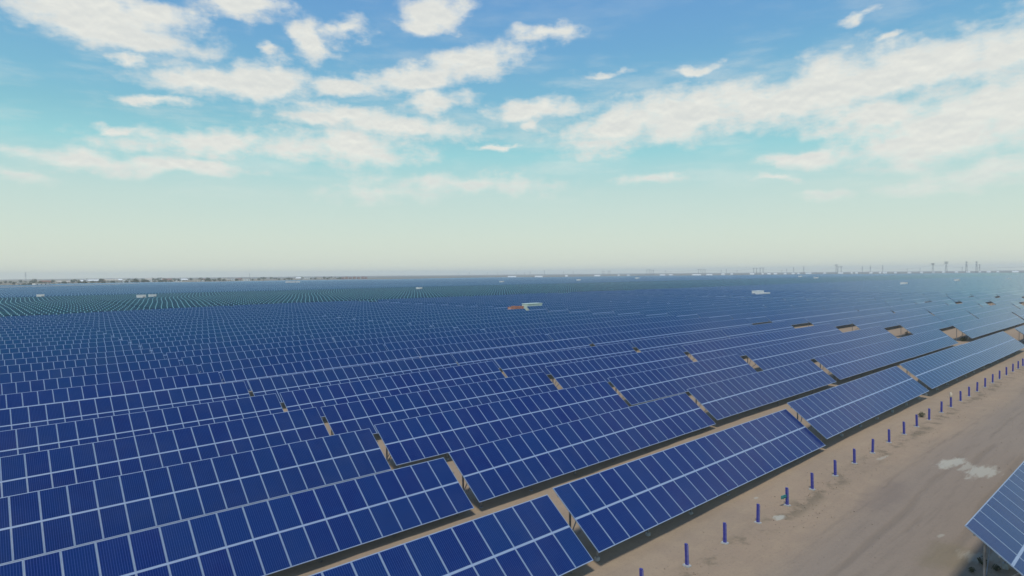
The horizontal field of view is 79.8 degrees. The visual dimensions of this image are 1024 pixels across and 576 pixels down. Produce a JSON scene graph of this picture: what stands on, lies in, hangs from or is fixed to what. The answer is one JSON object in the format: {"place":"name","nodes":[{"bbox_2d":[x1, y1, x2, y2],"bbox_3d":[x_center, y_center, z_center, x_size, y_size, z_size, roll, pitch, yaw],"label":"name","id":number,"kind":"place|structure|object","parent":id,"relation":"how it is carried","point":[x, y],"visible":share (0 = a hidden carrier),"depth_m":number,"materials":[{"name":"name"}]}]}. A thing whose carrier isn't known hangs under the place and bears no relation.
{"place":"outdoors","nodes":[
{"label":"outdoors","id":0,"kind":"place"},
{"bbox_2d":[0,270,1023,575],"bbox_3d":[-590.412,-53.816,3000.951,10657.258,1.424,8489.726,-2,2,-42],"label":"ground","id":1,"kind":"structure","parent":0,"point":[912,488],"depth_m":31.29,"materials":[{"name":"beige sand"}]},
{"bbox_2d":[0,324,85,330],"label":"solar table","id":2,"kind":"object","parent":1,"relation":"on","point":[44,327],"visible":0.2,"depth_m":122.38,"materials":[{"name":"glass"}]},
{"bbox_2d":[0,327,90,333],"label":"solar table","id":3,"kind":"object","parent":1,"relation":"on","point":[39,330],"visible":0.2,"depth_m":116.43,"materials":[{"name":"glass"}]},
{"bbox_2d":[0,329,96,336],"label":"solar table","id":4,"kind":"object","parent":1,"relation":"on","point":[48,332],"visible":0.22,"depth_m":110.94,"materials":[{"name":"glass"}]},
{"bbox_2d":[0,331,103,340],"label":"solar table","id":5,"kind":"object","parent":1,"relation":"on","point":[47,336],"visible":0.22,"depth_m":104.95,"materials":[{"name":"glass"}]},
{"bbox_2d":[0,334,110,347],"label":"solar table","id":6,"kind":"object","parent":1,"relation":"on","point":[54,339],"visible":0.23,"depth_m":99.41,"materials":[{"name":"glass"}]},
{"bbox_2d":[0,337,118,348],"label":"solar table","id":7,"kind":"object","parent":1,"relation":"on","point":[22,345],"visible":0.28,"depth_m":93.51,"materials":[{"name":"glass"}]},
{"bbox_2d":[0,340,128,354],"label":"solar table","id":8,"kind":"object","parent":1,"relation":"on","point":[61,347],"visible":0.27,"depth_m":87.90,"materials":[{"name":"glass"}]},
{"bbox_2d":[0,344,138,361],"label":"solar table","id":9,"kind":"object","parent":1,"relation":"on","point":[36,354],"visible":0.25,"depth_m":82.05,"materials":[{"name":"glass"}]},
{"bbox_2d":[0,349,149,369],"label":"solar table","id":10,"kind":"object","parent":1,"relation":"on","point":[65,357],"visible":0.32,"depth_m":76.22,"materials":[{"name":"glass"}]},
{"bbox_2d":[0,352,164,380],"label":"solar table","id":11,"kind":"object","parent":1,"relation":"on","point":[75,363],"visible":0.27,"depth_m":70.52,"materials":[{"name":"glass"}]},
{"bbox_2d":[0,358,181,390],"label":"solar table","id":12,"kind":"object","parent":1,"relation":"on","point":[64,372],"visible":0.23,"depth_m":64.61,"materials":[{"name":"glass"}]},
{"bbox_2d":[0,364,200,403],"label":"solar table","id":13,"kind":"object","parent":1,"relation":"on","point":[48,384],"visible":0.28,"depth_m":58.87,"materials":[{"name":"glass"}]},
{"bbox_2d":[0,371,222,420],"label":"solar table","id":14,"kind":"object","parent":1,"relation":"on","point":[42,397],"visible":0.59,"depth_m":53.07,"materials":[{"name":"glass"}]},
{"bbox_2d":[0,381,249,436],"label":"solar table","id":15,"kind":"object","parent":1,"relation":"on","point":[21,417],"visible":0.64,"depth_m":47.03,"materials":[{"name":"glass"}]},
{"bbox_2d":[83,316,193,326],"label":"solar table","id":16,"kind":"object","parent":1,"relation":"on","point":[148,319],"visible":0.22,"depth_m":139.96,"materials":[{"name":"glass"}]},
{"bbox_2d":[0,393,283,472],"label":"solar table","id":17,"kind":"object","parent":1,"relation":"on","point":[71,433],"visible":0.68,"depth_m":41.19,"materials":[{"name":"glass"}]},
{"bbox_2d":[87,317,201,328],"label":"solar table","id":18,"kind":"object","parent":1,"relation":"on","point":[102,324],"visible":0.21,"depth_m":133.78,"materials":[{"name":"glass"}]},
{"bbox_2d":[93,319,211,331],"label":"solar table","id":19,"kind":"object","parent":1,"relation":"on","point":[141,324],"visible":0.23,"depth_m":128.21,"materials":[{"name":"glass"}]},
{"bbox_2d":[99,320,222,333],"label":"solar table","id":20,"kind":"object","parent":1,"relation":"on","point":[104,330],"visible":0.19,"depth_m":122.35,"materials":[{"name":"glass"}]},
{"bbox_2d":[0,407,329,506],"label":"solar table","id":21,"kind":"object","parent":1,"relation":"on","point":[117,457],"visible":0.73,"depth_m":35.23,"materials":[{"name":"glass"}]},
{"bbox_2d":[106,322,234,336],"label":"solar table","id":22,"kind":"object","parent":1,"relation":"on","point":[111,332],"visible":0.36,"depth_m":116.80,"materials":[{"name":"glass"}]},
{"bbox_2d":[113,324,246,340],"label":"solar table","id":23,"kind":"object","parent":1,"relation":"on","point":[119,335],"visible":0.32,"depth_m":111.04,"materials":[{"name":"glass"}]},
{"bbox_2d":[122,326,261,344],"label":"solar table","id":24,"kind":"object","parent":1,"relation":"on","point":[129,338],"visible":0.23,"depth_m":105.79,"materials":[{"name":"glass"}]},
{"bbox_2d":[0,428,390,564],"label":"solar table","id":25,"kind":"object","parent":1,"relation":"on","point":[124,504],"visible":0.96,"depth_m":29.02,"materials":[{"name":"glass"}]},
{"bbox_2d":[131,329,275,348],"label":"solar table","id":26,"kind":"object","parent":1,"relation":"on","point":[139,342],"visible":0.36,"depth_m":99.57,"materials":[{"name":"glass"}]},
{"bbox_2d":[141,331,293,352],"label":"solar table","id":27,"kind":"object","parent":1,"relation":"on","point":[150,346],"visible":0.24,"depth_m":94.31,"materials":[{"name":"glass"}]},
{"bbox_2d":[152,334,311,358],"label":"solar table","id":28,"kind":"object","parent":1,"relation":"on","point":[164,350],"visible":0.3,"depth_m":88.38,"materials":[{"name":"glass"}]},
{"bbox_2d":[0,457,473,575],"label":"solar table","id":29,"kind":"object","parent":1,"relation":"on","point":[268,537],"visible":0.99,"depth_m":24.62,"materials":[{"name":"glass"}]},
{"bbox_2d":[166,337,333,365],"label":"solar table","id":30,"kind":"object","parent":1,"relation":"on","point":[178,355],"visible":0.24,"depth_m":82.55,"materials":[{"name":"glass"}]},
{"bbox_2d":[203,312,296,320],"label":"solar table","id":31,"kind":"object","parent":1,"relation":"on","point":[248,315],"visible":0.22,"depth_m":148.85,"materials":[{"name":"glass"}]},
{"bbox_2d":[182,340,358,372],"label":"solar table","id":32,"kind":"object","parent":1,"relation":"on","point":[198,361],"visible":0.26,"depth_m":76.82,"materials":[{"name":"glass"}]},
{"bbox_2d":[223,314,321,323],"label":"solar table","id":33,"kind":"object","parent":1,"relation":"on","point":[270,318],"visible":0.23,"depth_m":137.55,"materials":[{"name":"glass"}]},
{"bbox_2d":[234,316,335,326],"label":"solar table","id":34,"kind":"object","parent":1,"relation":"on","point":[279,320],"visible":0.31,"depth_m":131.53,"materials":[{"name":"glass"}]},
{"bbox_2d":[201,344,386,382],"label":"solar table","id":35,"kind":"object","parent":1,"relation":"on","point":[219,367],"visible":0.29,"depth_m":71.30,"materials":[{"name":"glass"}]},
{"bbox_2d":[247,317,351,326],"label":"solar table","id":36,"kind":"object","parent":1,"relation":"on","point":[294,322],"visible":0.2,"depth_m":126.00,"materials":[{"name":"glass"}]},
{"bbox_2d":[261,318,367,331],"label":"solar table","id":37,"kind":"object","parent":1,"relation":"on","point":[311,324],"visible":0.28,"depth_m":120.34,"materials":[{"name":"glass"}]},
{"bbox_2d":[221,348,419,391],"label":"solar table","id":38,"kind":"object","parent":1,"relation":"on","point":[245,375],"visible":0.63,"depth_m":65.45,"materials":[{"name":"glass"}]},
{"bbox_2d":[275,320,387,334],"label":"solar table","id":39,"kind":"object","parent":1,"relation":"on","point":[299,328],"visible":0.28,"depth_m":114.78,"materials":[{"name":"glass"}]},
{"bbox_2d":[293,322,407,338],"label":"solar table","id":40,"kind":"object","parent":1,"relation":"on","point":[304,332],"visible":0.3,"depth_m":108.92,"materials":[{"name":"glass"}]},
{"bbox_2d":[248,354,457,402],"bbox_3d":[-14.227,9.200,60.810,22.309,2.819,2.573,-3,2,-42],"label":"solar table","id":41,"kind":"object","parent":1,"relation":"on","point":[277,385],"visible":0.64,"depth_m":59.60,"materials":[{"name":"glass"}]},
{"bbox_2d":[312,324,429,341],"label":"solar table","id":42,"kind":"object","parent":1,"relation":"on","point":[362,331],"visible":0.26,"depth_m":103.30,"materials":[{"name":"glass"}]},
{"bbox_2d":[339,310,421,318],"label":"solar table","id":43,"kind":"object","parent":1,"relation":"on","point":[353,316],"visible":0.27,"depth_m":146.88,"materials":[{"name":"glass"}]},
{"bbox_2d":[280,361,504,416],"bbox_3d":[-9.258,9.329,55.153,22.309,2.819,2.573,-3,3,-42],"label":"solar table","id":44,"kind":"object","parent":1,"relation":"on","point":[318,398],"visible":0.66,"depth_m":54.13,"materials":[{"name":"glass"}]},
{"bbox_2d":[333,326,454,345],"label":"solar table","id":45,"kind":"object","parent":1,"relation":"on","point":[382,334],"visible":0.25,"depth_m":97.53,"materials":[{"name":"glass"}]},
{"bbox_2d":[355,312,437,320],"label":"solar table","id":46,"kind":"object","parent":1,"relation":"on","point":[369,318],"visible":0.3,"depth_m":141.17,"materials":[{"name":"glass"}]},
{"bbox_2d":[372,313,457,322],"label":"solar table","id":47,"kind":"object","parent":1,"relation":"on","point":[387,319],"visible":0.3,"depth_m":135.41,"materials":[{"name":"glass"}]},
{"bbox_2d":[357,328,481,350],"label":"solar table","id":48,"kind":"object","parent":1,"relation":"on","point":[371,341],"visible":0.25,"depth_m":91.86,"materials":[{"name":"glass"}]},
{"bbox_2d":[390,314,476,325],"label":"solar table","id":49,"kind":"object","parent":1,"relation":"on","point":[407,321],"visible":0.31,"depth_m":129.85,"materials":[{"name":"glass"}]},
{"bbox_2d":[321,372,557,434],"bbox_3d":[-4.271,9.549,49.584,22.309,2.819,2.573,-2,2,-42],"label":"solar table","id":50,"kind":"object","parent":1,"relation":"on","point":[354,416],"visible":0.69,"depth_m":47.91,"materials":[{"name":"glass"}]},
{"bbox_2d":[384,331,514,356],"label":"solar table","id":51,"kind":"object","parent":1,"relation":"on","point":[414,344],"visible":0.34,"depth_m":86.21,"materials":[{"name":"glass"}]},
{"bbox_2d":[310,495,592,575],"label":"solar table","id":52,"kind":"object","parent":1,"relation":"on","point":[536,537],"visible":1,"depth_m":22.53,"materials":[{"name":"glass"}]},
{"bbox_2d":[410,316,497,327],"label":"solar table","id":53,"kind":"object","parent":1,"relation":"on","point":[429,323],"visible":0.33,"depth_m":123.86,"materials":[{"name":"glass"}]},
{"bbox_2d":[432,317,522,330],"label":"solar table","id":54,"kind":"object","parent":1,"relation":"on","point":[454,325],"visible":0.34,"depth_m":118.09,"materials":[{"name":"glass"}]},
{"bbox_2d":[416,334,549,361],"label":"solar table","id":55,"kind":"object","parent":1,"relation":"on","point":[450,349],"visible":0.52,"depth_m":80.46,"materials":[{"name":"glass"}]},
{"bbox_2d":[374,381,628,467],"bbox_3d":[0.749,9.566,44.021,22.309,2.819,2.573,-2,2,-42],"label":"solar table","id":56,"kind":"object","parent":1,"relation":"on","point":[409,440],"visible":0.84,"depth_m":41.97,"materials":[{"name":"glass"}]},
{"bbox_2d":[457,318,548,332],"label":"solar table","id":57,"kind":"object","parent":1,"relation":"on","point":[481,327],"visible":0.28,"depth_m":112.81,"materials":[{"name":"glass"}]},
{"bbox_2d":[476,309,546,317],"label":"solar table","id":58,"kind":"object","parent":1,"relation":"on","point":[509,313],"visible":0.28,"depth_m":144.43,"materials":[{"name":"glass"}]},
{"bbox_2d":[452,337,590,367],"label":"solar table","id":59,"kind":"object","parent":1,"relation":"on","point":[471,357],"visible":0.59,"depth_m":74.65,"materials":[{"name":"glass"}]},
{"bbox_2d":[484,320,577,336],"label":"solar table","id":60,"kind":"object","parent":1,"relation":"on","point":[512,329],"visible":0.29,"depth_m":107.27,"materials":[{"name":"glass"}]},
{"bbox_2d":[521,312,592,319],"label":"solar table","id":61,"kind":"object","parent":1,"relation":"on","point":[557,315],"visible":0.27,"depth_m":133.87,"materials":[{"name":"glass"}]},
{"bbox_2d":[514,322,608,340],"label":"solar table","id":62,"kind":"object","parent":1,"relation":"on","point":[545,331],"visible":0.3,"depth_m":101.19,"materials":[{"name":"glass"}]},
{"bbox_2d":[494,342,636,376],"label":"solar table","id":63,"kind":"object","parent":1,"relation":"on","point":[522,365],"visible":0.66,"depth_m":68.10,"materials":[{"name":"glass"}]},
{"bbox_2d":[448,393,715,507],"bbox_3d":[5.889,9.665,38.325,22.309,2.819,2.573,-2,2,-42],"label":"solar table","id":64,"kind":"object","parent":1,"relation":"on","point":[493,469],"visible":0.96,"depth_m":36.10,"materials":[{"name":"glass"}]},
{"bbox_2d":[547,313,618,321],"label":"solar table","id":65,"kind":"object","parent":1,"relation":"on","point":[558,319],"visible":0.24,"depth_m":127.47,"materials":[{"name":"glass"}]},
{"bbox_2d":[548,324,644,343],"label":"solar table","id":66,"kind":"object","parent":1,"relation":"on","point":[584,334],"visible":0.39,"depth_m":95.34,"materials":[{"name":"glass"}]},
{"bbox_2d":[575,314,647,326],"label":"solar table","id":67,"kind":"object","parent":1,"relation":"on","point":[593,320],"visible":0.3,"depth_m":121.80,"materials":[{"name":"glass"}]},
{"bbox_2d":[545,347,692,388],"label":"solar table","id":68,"kind":"object","parent":1,"relation":"on","point":[573,374],"visible":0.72,"depth_m":62.70,"materials":[{"name":"glass"}]},
{"bbox_2d":[587,326,685,347],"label":"solar table","id":69,"kind":"object","parent":1,"relation":"on","point":[614,338],"visible":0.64,"depth_m":89.99,"materials":[{"name":"glass"}]},
{"bbox_2d":[612,306,667,315],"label":"solar table","id":70,"kind":"object","parent":1,"relation":"on","point":[624,312],"visible":0.42,"depth_m":150.75,"materials":[{"name":"glass"}]},
{"bbox_2d":[606,315,679,326],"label":"solar table","id":71,"kind":"object","parent":1,"relation":"on","point":[641,320],"visible":0.33,"depth_m":116.47,"materials":[{"name":"glass"}]},
{"bbox_2d":[638,307,693,317],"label":"solar table","id":72,"kind":"object","parent":1,"relation":"on","point":[654,313],"visible":0.52,"depth_m":145.47,"materials":[{"name":"glass"}]},
{"bbox_2d":[640,317,712,329],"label":"solar table","id":73,"kind":"object","parent":1,"relation":"on","point":[645,326],"visible":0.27,"depth_m":110.56,"materials":[{"name":"glass"}]},
{"bbox_2d":[631,330,728,351],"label":"solar table","id":74,"kind":"object","parent":1,"relation":"on","point":[678,341],"visible":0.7,"depth_m":84.00,"materials":[{"name":"glass"}]},
{"bbox_2d":[607,354,756,406],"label":"solar table","id":75,"kind":"object","parent":1,"relation":"on","point":[642,387],"visible":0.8,"depth_m":56.93,"materials":[{"name":"glass"}]},
{"bbox_2d":[553,409,825,561],"bbox_3d":[10.925,9.688,32.549,22.309,2.819,2.573,-2,2,-42],"label":"solar table","id":76,"kind":"object","parent":1,"relation":"on","point":[610,507],"visible":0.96,"depth_m":29.94,"materials":[{"name":"glass"}]},
{"bbox_2d":[666,308,720,319],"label":"solar table","id":77,"kind":"object","parent":1,"relation":"on","point":[686,314],"visible":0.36,"depth_m":140.06,"materials":[{"name":"glass"}]},
{"bbox_2d":[679,318,752,333],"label":"solar table","id":78,"kind":"object","parent":1,"relation":"on","point":[704,327],"visible":0.6,"depth_m":104.81,"materials":[{"name":"glass"}]},
{"bbox_2d":[696,309,751,321],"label":"solar table","id":79,"kind":"object","parent":1,"relation":"on","point":[719,316],"visible":0.54,"depth_m":134.70,"materials":[{"name":"glass"}]},
{"bbox_2d":[682,333,779,360],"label":"solar table","id":80,"kind":"object","parent":1,"relation":"on","point":[714,349],"visible":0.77,"depth_m":77.94,"materials":[{"name":"glass"}]},
{"bbox_2d":[730,310,782,323],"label":"solar table","id":81,"kind":"object","parent":1,"relation":"on","point":[755,317],"visible":0.58,"depth_m":129.38,"materials":[{"name":"glass"}]},
{"bbox_2d":[721,321,794,337],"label":"solar table","id":82,"kind":"object","parent":1,"relation":"on","point":[754,329],"visible":0.66,"depth_m":99.23,"materials":[{"name":"glass"}]},
{"bbox_2d":[687,360,835,425],"bbox_3d":[22.483,8.838,53.057,22.309,2.819,2.573,-2,2,-42],"label":"solar table","id":83,"kind":"object","parent":1,"relation":"on","point":[719,400],"visible":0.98,"depth_m":51.37,"materials":[{"name":"glass"}]},
{"bbox_2d":[742,336,841,370],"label":"solar table","id":84,"kind":"object","parent":1,"relation":"on","point":[774,356],"visible":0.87,"depth_m":72.55,"materials":[{"name":"glass"}]},
{"bbox_2d":[765,311,818,325],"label":"solar table","id":85,"kind":"object","parent":1,"relation":"on","point":[792,319],"visible":0.75,"depth_m":124.18,"materials":[{"name":"glass"}]},
{"bbox_2d":[770,323,842,342],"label":"solar table","id":86,"kind":"object","parent":1,"relation":"on","point":[790,335],"visible":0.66,"depth_m":93.63,"materials":[{"name":"glass"}]},
{"bbox_2d":[805,312,857,327],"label":"solar table","id":87,"kind":"object","parent":1,"relation":"on","point":[839,320],"visible":0.77,"depth_m":118.91,"materials":[{"name":"glass"}]},
{"bbox_2d":[814,307,856,315],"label":"solar table","id":88,"kind":"object","parent":1,"relation":"on","point":[834,311],"visible":0.62,"depth_m":139.51,"materials":[{"name":"glass"}]},
{"bbox_2d":[664,371,1022,574],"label":"dry tufts","id":89,"kind":"object","parent":1,"relation":"on","point":[876,470],"visible":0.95,"depth_m":33.01,"materials":[{"name":"brown plant"}]},
{"bbox_2d":[787,366,928,440],"bbox_3d":[27.512,8.765,47.273,22.309,2.819,2.573,-2,2,-42],"label":"solar table","id":90,"kind":"object","parent":1,"relation":"on","point":[832,412],"visible":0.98,"depth_m":45.40,"materials":[{"name":"glass"}]},
{"bbox_2d":[824,326,896,350],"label":"solar table","id":91,"kind":"object","parent":1,"relation":"on","point":[855,339],"visible":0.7,"depth_m":87.78,"materials":[{"name":"glass"}]},
{"bbox_2d":[814,340,910,384],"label":"solar table","id":92,"kind":"object","parent":1,"relation":"on","point":[844,364],"visible":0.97,"depth_m":66.84,"materials":[{"name":"glass"}]},
{"bbox_2d":[851,308,892,317],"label":"solar table","id":93,"kind":"object","parent":1,"relation":"on","point":[870,313],"visible":0.66,"depth_m":133.97,"materials":[{"name":"glass"}]},
{"bbox_2d":[849,314,901,330],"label":"solar table","id":94,"kind":"object","parent":1,"relation":"on","point":[887,320],"visible":0.85,"depth_m":113.61,"materials":[{"name":"glass"}]},
{"bbox_2d":[892,309,933,320],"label":"solar table","id":95,"kind":"object","parent":1,"relation":"on","point":[911,315],"visible":0.66,"depth_m":128.31,"materials":[{"name":"glass"}]},
{"bbox_2d":[888,329,957,357],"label":"solar table","id":96,"kind":"object","parent":1,"relation":"on","point":[915,345],"visible":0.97,"depth_m":81.86,"materials":[{"name":"glass"}]},
{"bbox_2d":[897,316,950,335],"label":"solar table","id":97,"kind":"object","parent":1,"relation":"on","point":[919,325],"visible":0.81,"depth_m":107.44,"materials":[{"name":"glass"}]},
{"bbox_2d":[926,305,960,314],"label":"solar table","id":98,"kind":"object","parent":1,"relation":"on","point":[942,310],"visible":0.7,"depth_m":143.32,"materials":[{"name":"glass"}]},
{"bbox_2d":[899,344,988,395],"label":"solar table","id":99,"kind":"object","parent":1,"relation":"on","point":[936,369],"visible":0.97,"depth_m":60.92,"materials":[{"name":"glass"}]},
{"bbox_2d":[935,310,977,325],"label":"solar table","id":100,"kind":"object","parent":1,"relation":"on","point":[954,318],"visible":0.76,"depth_m":122.25,"materials":[{"name":"glass"}]},
{"bbox_2d":[952,318,1001,340],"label":"solar table","id":101,"kind":"object","parent":1,"relation":"on","point":[973,329],"visible":0.98,"depth_m":101.27,"materials":[{"name":"glass"}]},
{"bbox_2d":[966,306,1001,318],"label":"solar table","id":102,"kind":"object","parent":1,"relation":"on","point":[983,312],"visible":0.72,"depth_m":137.67,"materials":[{"name":"glass"}]},
{"bbox_2d":[963,331,1023,367],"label":"solar table","id":103,"kind":"object","parent":1,"relation":"on","point":[995,347],"visible":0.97,"depth_m":76.02,"materials":[{"name":"glass"}]},
{"bbox_2d":[965,461,1023,575],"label":"solar table","id":104,"kind":"object","parent":1,"relation":"on","point":[995,523],"visible":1,"depth_m":22.04,"materials":[{"name":"glass"}]},
{"bbox_2d":[986,312,1023,331],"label":"solar table","id":105,"kind":"object","parent":1,"relation":"on","point":[1003,321],"visible":0.94,"depth_m":116.51,"materials":[{"name":"glass"}]},
{"bbox_2d":[0,273,1023,316],"bbox_3d":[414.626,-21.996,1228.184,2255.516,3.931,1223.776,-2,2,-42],"label":"distant solar field","id":106,"kind":"structure","parent":0,"point":[53,300],"depth_m":398.90,"materials":[{"name":"glass"}]},
{"bbox_2d":[0,0,1023,278],"label":"sky","id":107,"kind":"structure","parent":0,"point":[139,138],"materials":[{"name":"blue"}]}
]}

